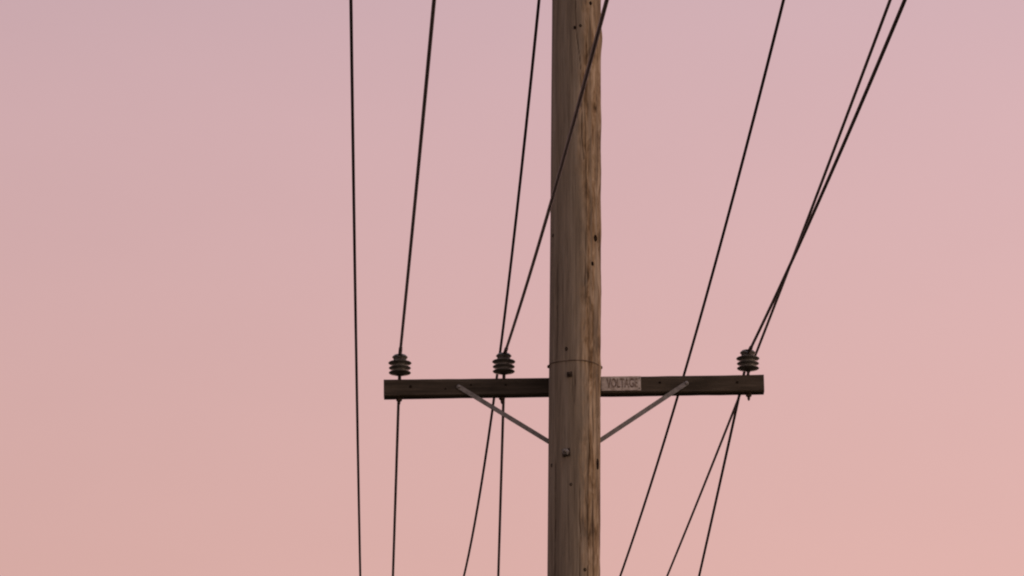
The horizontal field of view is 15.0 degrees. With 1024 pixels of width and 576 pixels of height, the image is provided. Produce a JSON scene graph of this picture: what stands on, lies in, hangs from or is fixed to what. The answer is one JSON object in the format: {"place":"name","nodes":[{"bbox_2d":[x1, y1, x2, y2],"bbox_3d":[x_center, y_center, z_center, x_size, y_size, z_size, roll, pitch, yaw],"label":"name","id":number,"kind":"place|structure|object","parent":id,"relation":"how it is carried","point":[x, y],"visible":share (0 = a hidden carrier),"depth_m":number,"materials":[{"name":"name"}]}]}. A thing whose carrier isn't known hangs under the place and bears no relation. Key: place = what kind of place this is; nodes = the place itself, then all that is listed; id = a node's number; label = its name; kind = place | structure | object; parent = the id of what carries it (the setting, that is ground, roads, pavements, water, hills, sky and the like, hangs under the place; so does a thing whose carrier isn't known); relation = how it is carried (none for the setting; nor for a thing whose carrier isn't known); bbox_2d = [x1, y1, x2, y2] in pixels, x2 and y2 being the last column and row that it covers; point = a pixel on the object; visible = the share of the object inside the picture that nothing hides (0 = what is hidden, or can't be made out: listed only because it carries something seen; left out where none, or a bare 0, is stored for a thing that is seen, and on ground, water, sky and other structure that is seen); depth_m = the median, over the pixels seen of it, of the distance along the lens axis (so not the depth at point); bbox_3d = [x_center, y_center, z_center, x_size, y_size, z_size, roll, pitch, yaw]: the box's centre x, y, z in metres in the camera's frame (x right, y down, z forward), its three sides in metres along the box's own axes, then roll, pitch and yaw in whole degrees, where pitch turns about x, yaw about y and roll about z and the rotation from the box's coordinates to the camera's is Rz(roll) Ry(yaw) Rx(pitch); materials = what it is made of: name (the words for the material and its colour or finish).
{"place":"outdoors","nodes":[
{"label":"outdoors","id":0,"kind":"place"},
{"bbox_2d":[349,0,360,575],"bbox_3d":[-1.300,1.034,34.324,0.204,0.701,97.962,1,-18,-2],"label":"overhead wire","id":1,"kind":"object","parent":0,"point":[354,220],"visible":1,"depth_m":30.12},
{"bbox_2d":[463,0,540,575],"bbox_3d":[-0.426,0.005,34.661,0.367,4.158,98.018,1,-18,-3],"label":"overhead wire","id":2,"kind":"object","parent":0,"point":[515,224],"visible":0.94,"depth_m":28.64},
{"bbox_2d":[0,0,1023,575],"label":"sky","id":3,"kind":"structure","parent":0,"point":[178,392],"materials":[{"name":"pink"}]},
{"bbox_2d":[619,0,784,575],"bbox_3d":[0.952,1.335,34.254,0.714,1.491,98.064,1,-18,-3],"label":"overhead wire","id":4,"kind":"object","parent":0,"point":[723,231],"visible":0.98,"depth_m":29.24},
{"label":"ground","id":5,"kind":"structure","parent":0,"visible":0},
{"bbox_2d":[384,0,763,575],"bbox_3d":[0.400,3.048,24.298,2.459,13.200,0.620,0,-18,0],"label":"utility pole","id":6,"kind":"object","parent":5,"relation":"on","point":[575,386],"visible":1,"depth_m":25.10,"materials":[{"name":"brown wood"}]},
{"bbox_2d":[392,0,435,575],"bbox_3d":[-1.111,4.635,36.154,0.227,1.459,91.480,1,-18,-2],"label":"overhead wire","id":7,"kind":"object","parent":6,"relation":"attached to","point":[432,17],"visible":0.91,"depth_m":21.62,"materials":[{"name":"metal"}]},
{"bbox_2d":[497,0,608,575],"bbox_3d":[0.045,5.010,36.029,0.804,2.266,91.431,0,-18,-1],"label":"overhead wire","id":8,"kind":"object","parent":6,"relation":"attached to","point":[593,49],"visible":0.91,"depth_m":20.52,"materials":[{"name":"metal"}]},
{"bbox_2d":[666,0,891,575],"bbox_3d":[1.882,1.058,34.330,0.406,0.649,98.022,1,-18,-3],"label":"overhead wire","id":9,"kind":"object","parent":6,"relation":"attached to","point":[815,198],"visible":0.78,"depth_m":29.71,"materials":[{"name":"metal"}]},
{"bbox_2d":[698,0,906,575],"bbox_3d":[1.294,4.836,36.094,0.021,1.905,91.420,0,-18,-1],"label":"overhead wire","id":10,"kind":"object","parent":6,"relation":"attached to","point":[885,46],"visible":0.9,"depth_m":21.23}
]}

